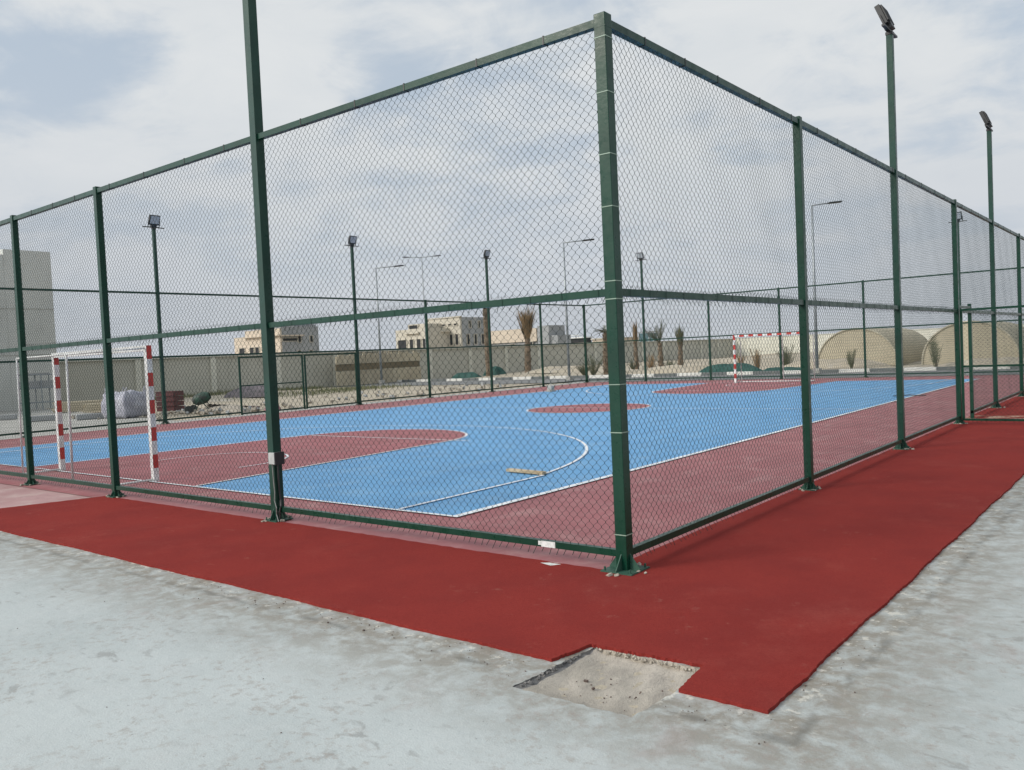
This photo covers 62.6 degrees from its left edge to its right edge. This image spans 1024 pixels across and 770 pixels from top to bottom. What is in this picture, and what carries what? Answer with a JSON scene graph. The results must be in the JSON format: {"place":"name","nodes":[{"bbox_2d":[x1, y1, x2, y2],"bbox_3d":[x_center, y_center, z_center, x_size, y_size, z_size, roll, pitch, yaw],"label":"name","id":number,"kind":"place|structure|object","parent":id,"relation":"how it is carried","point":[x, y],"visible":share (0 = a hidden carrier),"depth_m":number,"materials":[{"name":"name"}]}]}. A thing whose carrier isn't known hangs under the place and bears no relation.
{"place":"outdoors","nodes":[
{"label":"outdoors","id":0,"kind":"place"},
{"bbox_2d":[234,324,318,355],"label":"unfinished house","id":1,"kind":"structure","parent":0,"point":[284,347],"depth_m":128.29,"materials":[{"name":"beige concrete"}]},
{"bbox_2d":[282,337,297,341],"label":"window","id":2,"kind":"structure","parent":1,"relation":"in","point":[294,338],"depth_m":126.14,"materials":[{"name":"black glass"}]},
{"bbox_2d":[0,382,582,439],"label":"paving","id":3,"kind":"structure","parent":0,"point":[8,426],"depth_m":29.05,"materials":[{"name":"concrete"}]},
{"bbox_2d":[0,414,16,419],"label":"kerb block","id":4,"kind":"structure","parent":3,"relation":"on","point":[6,417],"depth_m":32.93,"materials":[{"name":"grey concrete"}]},
{"bbox_2d":[16,373,53,409],"bbox_3d":[-23.190,0.313,41.128,0.758,1.780,1.508,-1,3,39],"label":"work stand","id":5,"kind":"object","parent":3,"relation":"on","point":[43,385],"visible":0.33,"depth_m":40.97,"materials":[{"name":"metal"}]},
{"bbox_2d":[31,415,55,421],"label":"kerb block","id":6,"kind":"structure","parent":3,"relation":"on","point":[48,418],"depth_m":30.89,"materials":[{"name":"grey concrete"}]},
{"bbox_2d":[52,400,101,412],"bbox_3d":[-19.187,0.933,37.459,2.225,0.440,0.620,-3,2,-21],"label":"timber stack","id":7,"kind":"object","parent":3,"relation":"on","point":[81,403],"visible":0.37,"depth_m":37.15,"materials":[{"name":"beige wood"}]},
{"bbox_2d":[75,413,103,419],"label":"kerb block","id":8,"kind":"structure","parent":3,"relation":"on","point":[96,416],"depth_m":30.52,"materials":[{"name":"grey concrete"}]},
{"bbox_2d":[82,403,100,411],"bbox_3d":[-17.391,0.929,36.513,2.242,0.350,0.620,-3,2,-21],"label":"timber stack","id":9,"kind":"object","parent":3,"relation":"on","point":[95,406],"visible":0.26,"depth_m":36.00,"materials":[{"name":"beige wood"}]},
{"bbox_2d":[101,386,146,418],"bbox_3d":[-14.050,0.631,30.627,1.218,1.133,1.220,-2,2,22],"label":"bulk bag","id":10,"kind":"object","parent":3,"relation":"on","point":[129,404],"visible":0.63,"depth_m":30.25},
{"bbox_2d":[72,382,505,421],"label":"rubble bits","id":11,"kind":"object","parent":3,"relation":"on","point":[256,408],"visible":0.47,"depth_m":33.31,"materials":[{"name":"beige stone"}]},
{"bbox_2d":[0,352,974,715],"bbox_3d":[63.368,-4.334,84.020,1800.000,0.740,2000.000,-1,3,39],"label":"ground","id":12,"kind":"structure","parent":0,"point":[766,360],"depth_m":45.06,"materials":[{"name":"beige sand"}]},
{"bbox_2d":[0,249,56,410],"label":"rendered building","id":13,"kind":"structure","parent":12,"relation":"on","point":[28,266],"depth_m":43.11,"materials":[{"name":"concrete"}]},
{"bbox_2d":[156,391,183,411],"bbox_3d":[-13.620,0.638,33.547,0.880,0.780,0.620,-2,2,19],"label":"crate stack","id":14,"kind":"object","parent":12,"relation":"on","point":[168,396],"visible":0.6,"depth_m":33.33,"materials":[{"name":"red plastic"}]},
{"bbox_2d":[185,392,210,412],"bbox_3d":[-11.683,0.646,31.561,0.955,0.774,0.760,-3,2,-7],"label":"cement mixer","id":15,"kind":"object","parent":12,"relation":"on","point":[199,399],"visible":0.66,"depth_m":31.39,"materials":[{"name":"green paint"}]},
{"bbox_2d":[201,404,250,413],"bbox_3d":[-10.805,0.903,31.752,3.325,0.310,1.615,-1,3,39],"label":"rubble heap","id":16,"kind":"object","parent":12,"relation":"on","point":[224,408],"visible":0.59,"depth_m":31.24,"materials":[{"name":"beige stone"}]},
{"bbox_2d":[223,385,264,397],"bbox_3d":[-14.374,0.339,46.979,3.695,0.611,2.238,-1,3,39],"label":"gravel pile","id":17,"kind":"object","parent":12,"relation":"on","point":[252,388],"visible":0.58,"depth_m":46.22,"materials":[{"name":"grey gravel"}]},
{"bbox_2d":[154,382,438,400],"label":"gravel","id":18,"kind":"structure","parent":12,"relation":"on","point":[322,390],"depth_m":50.07,"materials":[{"name":"beige gravel"}]},
{"bbox_2d":[335,351,421,385],"bbox_3d":[-9.568,-1.298,61.233,0.158,2.299,8.165,-1,3,39],"label":"timber hoarding","id":19,"kind":"object","parent":12,"relation":"on","point":[394,364],"visible":0.63,"depth_m":61.02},
{"bbox_2d":[59,339,732,401],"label":"boundary wall","id":20,"kind":"structure","parent":12,"relation":"on","point":[505,356],"depth_m":57.91,"materials":[{"name":"beige concrete"}]},
{"bbox_2d":[402,255,440,346],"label":"street lamp","id":21,"kind":"object","parent":12,"relation":"on","point":[423,284],"visible":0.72,"depth_m":79.71,"materials":[{"name":"metal"}]},
{"bbox_2d":[395,316,484,348],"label":"unfinished villa","id":22,"kind":"object","parent":12,"relation":"on","point":[448,341],"visible":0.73,"depth_m":120.66,"materials":[{"name":"beige concrete"}]},
{"bbox_2d":[397,339,406,348],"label":"window","id":23,"kind":"structure","parent":22,"relation":"in","point":[401,342],"depth_m":121.13,"materials":[{"name":"black glass"}]},
{"bbox_2d":[409,339,413,347],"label":"window","id":24,"kind":"structure","parent":22,"relation":"in","point":[411,341],"depth_m":119.92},
{"bbox_2d":[408,324,417,329],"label":"window","id":25,"kind":"structure","parent":22,"relation":"in","point":[415,326],"depth_m":120.95,"materials":[{"name":"black glass"}]},
{"bbox_2d":[416,338,421,347],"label":"window","id":26,"kind":"structure","parent":22,"relation":"in","point":[417,343],"depth_m":119.04,"materials":[{"name":"grey glass"}]},
{"bbox_2d":[449,334,453,345],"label":"window","id":27,"kind":"structure","parent":22,"relation":"in","point":[450,341],"depth_m":121.10,"materials":[{"name":"black glass"}]},
{"bbox_2d":[455,333,458,344],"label":"window","id":28,"kind":"structure","parent":22,"relation":"in","point":[456,335],"depth_m":120.37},
{"bbox_2d":[466,334,469,344],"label":"window","id":29,"kind":"structure","parent":22,"relation":"in","point":[468,335],"depth_m":121.07,"materials":[{"name":"black glass"}]},
{"bbox_2d":[451,372,481,378],"bbox_3d":[-3.509,-0.712,63.452,3.162,0.504,1.520,-1,3,39],"label":"netting heap","id":30,"kind":"object","parent":12,"relation":"on","point":[467,376],"visible":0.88,"depth_m":62.96,"materials":[{"name":"green fabric"}]},
{"bbox_2d":[483,308,489,375],"bbox_3d":[-1.853,-3.476,62.990,0.665,5.816,0.601,-1,3,39],"label":"palm tree","id":31,"kind":"object","parent":12,"relation":"on","point":[486,340],"visible":0.5,"depth_m":62.84,"materials":[{"name":"brown plant"}]},
{"bbox_2d":[483,366,505,374],"bbox_3d":[-1.500,-1.108,65.162,2.229,0.731,1.400,-1,3,39],"label":"netting heap","id":32,"kind":"object","parent":12,"relation":"on","point":[499,371],"visible":0.45,"depth_m":64.68,"materials":[{"name":"green fabric"}]},
{"bbox_2d":[516,305,535,372],"bbox_3d":[1.177,-3.547,65.137,1.892,5.504,1.910,-3,2,-22],"label":"palm tree","id":33,"kind":"object","parent":12,"relation":"on","point":[522,327],"visible":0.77,"depth_m":64.94,"materials":[{"name":"brown plant"}]},
{"bbox_2d":[526,366,602,372],"bbox_3d":[3.724,-1.192,62.536,7.219,0.447,4.306,-1,3,39],"label":"sand mound","id":34,"kind":"object","parent":12,"relation":"on","point":[556,369],"visible":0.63,"depth_m":61.32,"materials":[{"name":"beige sand"}]},
{"bbox_2d":[576,362,588,374],"bbox_3d":[4.760,-1.016,56.135,1.150,1.046,1.329,-2,2,14],"label":"palm shrub","id":35,"kind":"object","parent":12,"relation":"on","point":[582,370],"visible":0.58,"depth_m":55.96,"materials":[{"name":"green plant"}]},
{"bbox_2d":[583,355,602,374],"bbox_3d":[5.346,-1.287,54.203,1.223,1.750,1.946,-1,3,39],"label":"palm shrub","id":36,"kind":"object","parent":12,"relation":"on","point":[593,368],"visible":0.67,"depth_m":53.96,"materials":[{"name":"plant"}]},
{"bbox_2d":[593,326,607,374],"bbox_3d":[5.795,-2.312,53.844,1.922,3.809,1.749,-1,3,39],"label":"palm tree","id":37,"kind":"object","parent":12,"relation":"on","point":[604,335],"visible":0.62,"depth_m":53.83,"materials":[{"name":"brown plant"}]},
{"bbox_2d":[591,337,638,341],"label":"pale low house","id":38,"kind":"structure","parent":12,"relation":"on","point":[601,339],"depth_m":142.39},
{"bbox_2d":[628,361,637,368],"bbox_3d":[9.196,-1.536,63.638,1.003,1.023,0.753,-2,2,15],"label":"palm shrub","id":39,"kind":"object","parent":12,"relation":"on","point":[633,367],"visible":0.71,"depth_m":63.66,"materials":[{"name":"plant"}]},
{"bbox_2d":[631,318,638,368],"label":"palm tree","id":40,"kind":"object","parent":12,"relation":"on","point":[635,347],"visible":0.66,"depth_m":67.23,"materials":[{"name":"brown plant"}]},
{"bbox_2d":[641,353,658,367],"bbox_3d":[10.103,-1.655,61.257,1.397,1.414,1.368,-3,2,-5],"label":"palm shrub","id":41,"kind":"object","parent":12,"relation":"on","point":[652,363],"visible":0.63,"depth_m":61.05,"materials":[{"name":"plant"}]},
{"bbox_2d":[641,317,667,366],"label":"palm tree","id":42,"kind":"object","parent":12,"relation":"on","point":[660,337],"visible":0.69,"depth_m":65.71,"materials":[{"name":"brown plant"}]},
{"bbox_2d":[636,364,708,373],"bbox_3d":[11.540,-1.052,54.147,7.330,0.563,3.630,-1,3,39],"label":"sand mound","id":43,"kind":"object","parent":12,"relation":"on","point":[689,367],"visible":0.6,"depth_m":53.56,"materials":[{"name":"beige sand"}]},
{"bbox_2d":[674,326,683,364],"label":"palm tree","id":44,"kind":"object","parent":12,"relation":"on","point":[679,344],"visible":0.69,"depth_m":67.28,"materials":[{"name":"brown plant"}]},
{"bbox_2d":[397,366,1023,381],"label":"kerb","id":45,"kind":"structure","parent":12,"relation":"on","point":[672,374],"depth_m":46.96,"materials":[{"name":"paint"}]},
{"bbox_2d":[699,363,762,372],"bbox_3d":[12.951,-0.966,49.696,4.354,0.644,2.166,-1,3,39],"label":"netting heap","id":46,"kind":"object","parent":12,"relation":"on","point":[729,367],"visible":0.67,"depth_m":49.16,"materials":[{"name":"green fabric"}]},
{"bbox_2d":[749,349,761,367],"bbox_3d":[14.517,-1.476,50.171,0.810,1.640,0.570,-3,2,-8],"label":"palm shrub","id":47,"kind":"object","parent":12,"relation":"on","point":[758,358],"visible":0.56,"depth_m":50.07,"materials":[{"name":"brown plant"}]},
{"bbox_2d":[774,344,798,364],"bbox_3d":[16.105,-1.633,49.498,1.602,1.624,1.428,-1,3,39],"label":"palm shrub","id":48,"kind":"object","parent":12,"relation":"on","point":[786,356],"visible":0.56,"depth_m":49.49,"materials":[{"name":"plant"}]},
{"bbox_2d":[763,367,810,370],"bbox_3d":[15.098,-0.840,46.370,3.211,0.310,1.647,-1,3,39],"label":"netting heap","id":49,"kind":"object","parent":12,"relation":"on","point":[785,368],"visible":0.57,"depth_m":46.12,"materials":[{"name":"green fabric"}]},
{"bbox_2d":[782,358,889,368],"bbox_3d":[18.270,-1.250,48.171,6.419,0.498,3.036,-1,3,39],"label":"sand mound","id":50,"kind":"object","parent":12,"relation":"on","point":[840,363],"visible":0.48,"depth_m":46.87,"materials":[{"name":"beige sand"}]},
{"bbox_2d":[845,349,855,368],"bbox_3d":[18.179,-1.380,45.201,0.642,1.250,1.146,-2,2,12],"label":"palm shrub","id":51,"kind":"object","parent":12,"relation":"on","point":[850,357],"visible":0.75,"depth_m":45.09,"materials":[{"name":"plant"}]},
{"bbox_2d":[818,328,927,365],"bbox_3d":[22.992,-2.477,52.952,4.647,2.271,9.068,-1,3,39],"label":"arched tent","id":52,"kind":"object","parent":12,"relation":"on","point":[871,346],"visible":0.48,"depth_m":49.76,"materials":[{"name":"beige fabric"}]},
{"bbox_2d":[732,324,1023,355],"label":"boundary wall","id":53,"kind":"structure","parent":12,"relation":"on","point":[927,335],"depth_m":108.20,"materials":[{"name":"beige concrete"}]},
{"bbox_2d":[925,336,942,366],"bbox_3d":[20.855,-1.620,41.587,0.935,1.805,1.628,-1,3,39],"label":"palm shrub","id":54,"kind":"object","parent":12,"relation":"on","point":[934,363],"visible":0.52,"depth_m":41.57,"materials":[{"name":"brown plant"}]},
{"bbox_2d":[921,321,1023,364],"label":"arched tent","id":55,"kind":"object","parent":12,"relation":"on","point":[966,354],"visible":0.38,"depth_m":45.84,"materials":[{"name":"beige fabric"}]},
{"bbox_2d":[933,357,1023,366],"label":"sand mound","id":56,"kind":"object","parent":12,"relation":"on","point":[998,359],"visible":0.32,"depth_m":40.86,"materials":[{"name":"beige sand"}]},
{"bbox_2d":[0,375,1019,568],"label":"court","id":57,"kind":"object","parent":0,"point":[11,495],"visible":0.25,"depth_m":10.25,"materials":[{"name":"red plastic"}]},
{"bbox_2d":[16,345,159,485],"bbox_3d":[-6.676,0.456,13.089,3.160,2.000,0.677,-1,3,39],"label":"handball goal","id":58,"kind":"object","parent":57,"relation":"on","point":[148,388],"visible":0.72,"depth_m":12.66,"materials":[{"name":"white paint"}]},
{"bbox_2d":[143,215,168,423],"bbox_3d":[-10.711,-1.958,25.571,0.322,6.347,0.660,-1,3,39],"label":"floodlight pole","id":59,"kind":"object","parent":57,"relation":"on","point":[154,245],"visible":0.75,"depth_m":25.53,"materials":[{"name":"green metal"}]},
{"bbox_2d":[242,0,293,522],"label":"floodlight pole","id":60,"kind":"object","parent":57,"relation":"on","point":[276,460],"visible":0.99,"depth_m":8.70,"materials":[{"name":"green metal"}]},
{"bbox_2d":[0,287,588,437],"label":"chain link fence","id":61,"kind":"object","parent":57,"relation":"on","point":[426,348],"visible":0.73,"depth_m":30.24,"materials":[{"name":"green metal"}]},
{"bbox_2d":[238,354,305,415],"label":"vehicle gate","id":62,"kind":"structure","parent":61,"relation":"attached to","point":[282,355],"depth_m":28.89,"materials":[{"name":"metal"}]},
{"bbox_2d":[303,352,358,408],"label":"vehicle gate","id":63,"kind":"structure","parent":61,"relation":"attached to","point":[344,403],"depth_m":30.70,"materials":[{"name":"green metal"}]},
{"bbox_2d":[0,11,649,575],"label":"chain link fence","id":64,"kind":"object","parent":57,"relation":"on","point":[612,293],"visible":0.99,"depth_m":7.83,"materials":[{"name":"green metal"}]},
{"bbox_2d":[345,236,363,404],"bbox_3d":[-5.874,-2.401,31.610,0.334,6.342,0.660,-1,3,39],"label":"floodlight pole","id":65,"kind":"object","parent":57,"relation":"on","point":[354,300],"visible":0.8,"depth_m":31.56,"materials":[{"name":"green metal"}]},
{"bbox_2d":[0,379,974,515],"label":"court blue area","id":66,"kind":"object","parent":57,"relation":"on","point":[513,450],"visible":0.75,"depth_m":16.68,"materials":[{"name":"plastic"}]},
{"bbox_2d":[34,381,832,485],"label":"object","id":67,"kind":"object","parent":66,"relation":"on","point":[378,443],"visible":0.81,"depth_m":15.85,"materials":[{"name":"plastic"}]},
{"bbox_2d":[0,379,976,516],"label":"court lines","id":68,"kind":"object","parent":66,"relation":"on","point":[530,496],"visible":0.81,"depth_m":12.69,"materials":[{"name":"white paint"}]},
{"bbox_2d":[506,468,546,474],"bbox_3d":[0.188,1.172,11.426,0.680,0.038,0.090,-1,3,45],"label":"timber batten","id":69,"kind":"object","parent":66,"relation":"on","point":[527,471],"visible":0.96,"depth_m":11.37,"materials":[{"name":"beige wood"}]},
{"bbox_2d":[546,383,555,391],"bbox_3d":[1.623,0.106,35.277,0.320,0.340,0.320,-1,3,39],"label":"concrete footing","id":70,"kind":"object","parent":66,"relation":"on","point":[550,388],"visible":0.91,"depth_m":35.19,"materials":[{"name":"white concrete"}]},
{"bbox_2d":[483,250,495,391],"bbox_3d":[-1.035,-2.843,37.634,0.332,6.335,0.660,-1,3,39],"label":"floodlight pole","id":71,"kind":"object","parent":57,"relation":"on","point":[487,254],"visible":0.91,"depth_m":37.59,"materials":[{"name":"green metal"}]},
{"bbox_2d":[635,252,647,381],"bbox_3d":[6.457,-3.319,41.387,0.660,6.342,0.318,-1,3,39],"label":"floodlight pole","id":72,"kind":"object","parent":57,"relation":"on","point":[643,315],"visible":0.85,"depth_m":41.35,"materials":[{"name":"green metal"}]},
{"bbox_2d":[733,332,814,382],"bbox_3d":[10.694,-1.112,34.451,3.160,2.000,0.677,-1,3,39],"label":"handball goal","id":73,"kind":"object","parent":57,"relation":"on","point":[751,335],"visible":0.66,"depth_m":34.76,"materials":[{"name":"white paint"}]},
{"bbox_2d":[584,267,1023,381],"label":"chain link fence","id":74,"kind":"object","parent":57,"relation":"on","point":[780,338],"visible":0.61,"depth_m":36.92,"materials":[{"name":"green metal"}]},
{"bbox_2d":[948,211,966,375],"bbox_3d":[17.322,-3.501,32.607,0.660,6.343,0.300,-1,3,39],"label":"floodlight pole","id":75,"kind":"object","parent":57,"relation":"on","point":[959,218],"visible":0.3,"depth_m":32.53,"materials":[{"name":"green metal"}]},
{"bbox_2d":[0,475,1023,769],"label":"slab","id":76,"kind":"structure","parent":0,"point":[142,667],"depth_m":4.13,"materials":[{"name":"grey concrete"}]},
{"bbox_2d":[0,396,1023,713],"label":"track","id":77,"kind":"structure","parent":0,"point":[768,606],"depth_m":6.33,"materials":[{"name":"red rubber"}]},
{"bbox_2d":[611,20,1023,556],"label":"chain link fence","id":78,"kind":"object","parent":77,"relation":"on","point":[802,301],"visible":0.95,"depth_m":9.11,"materials":[{"name":"green metal"}]},
{"bbox_2d":[960,305,1023,422],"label":"pedestrian gate","id":79,"kind":"structure","parent":78,"relation":"attached to","point":[968,419],"depth_m":14.95,"materials":[{"name":"green metal"}]},
{"bbox_2d":[874,4,913,449],"bbox_3d":[5.496,-2.213,12.047,0.334,6.349,0.660,-1,3,39],"label":"floodlight pole","id":80,"kind":"object","parent":77,"relation":"on","point":[887,24],"visible":0.95,"depth_m":12.01,"materials":[{"name":"green metal"}]},
{"bbox_2d":[979,111,1004,407],"bbox_3d":[10.276,-2.652,17.998,0.331,6.340,0.660,-1,3,39],"label":"floodlight pole","id":81,"kind":"object","parent":77,"relation":"on","point":[986,120],"visible":0.99,"depth_m":17.95,"materials":[{"name":"green metal"}]},
{"bbox_2d":[0,0,1023,358],"label":"sky","id":82,"kind":"structure","parent":0,"point":[93,93],"materials":[{"name":"white"}]},
{"bbox_2d":[491,325,570,346],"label":"house","id":83,"kind":"structure","parent":0,"point":[511,341],"depth_m":135.66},
{"bbox_2d":[571,335,592,342],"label":"flat roofed building","id":84,"kind":"structure","parent":0,"point":[574,340],"depth_m":151.29,"materials":[{"name":"white paint"}]},
{"bbox_2d":[514,649,694,716],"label":"pit floor","id":85,"kind":"structure","parent":0,"point":[620,671],"depth_m":4.24,"materials":[{"name":"grey concrete"}]},
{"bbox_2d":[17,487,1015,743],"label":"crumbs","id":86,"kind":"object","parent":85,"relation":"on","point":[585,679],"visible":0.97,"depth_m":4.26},
{"bbox_2d":[519,647,698,686],"bbox_3d":[0.504,1.465,4.435,0.969,0.035,0.483,-3,2,-4],"label":"rubble","id":87,"kind":"object","parent":85,"relation":"on","point":[555,668],"visible":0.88,"depth_m":4.41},
{"bbox_2d":[638,331,657,341],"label":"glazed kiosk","id":88,"kind":"object","parent":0,"point":[646,336],"visible":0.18,"depth_m":130.88,"materials":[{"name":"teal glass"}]},
{"bbox_2d":[334,369,1018,386],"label":"road","id":89,"kind":"structure","parent":0,"point":[509,382],"depth_m":44.58,"materials":[{"name":"grey asphalt"}]},
{"bbox_2d":[375,265,403,383],"bbox_3d":[-8.467,-4.244,59.029,2.190,8.238,0.431,-3,2,2],"label":"street lamp","id":90,"kind":"object","parent":89,"relation":"on","point":[380,358],"visible":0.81,"depth_m":59.03,"materials":[{"name":"metal"}]},
{"bbox_2d":[563,239,593,379],"bbox_3d":[3.905,-4.326,48.363,1.998,8.038,0.431,-3,2,3],"label":"street lamp","id":91,"kind":"object","parent":89,"relation":"on","point":[567,341],"visible":0.84,"depth_m":48.36,"materials":[{"name":"metal"}]},
{"bbox_2d":[811,201,841,372],"bbox_3d":[15.587,-4.819,41.615,1.673,8.438,0.427,-2,2,5],"label":"street lamp","id":92,"kind":"object","parent":89,"relation":"on","point":[815,310],"visible":0.73,"depth_m":41.62,"materials":[{"name":"metal"}]}
]}

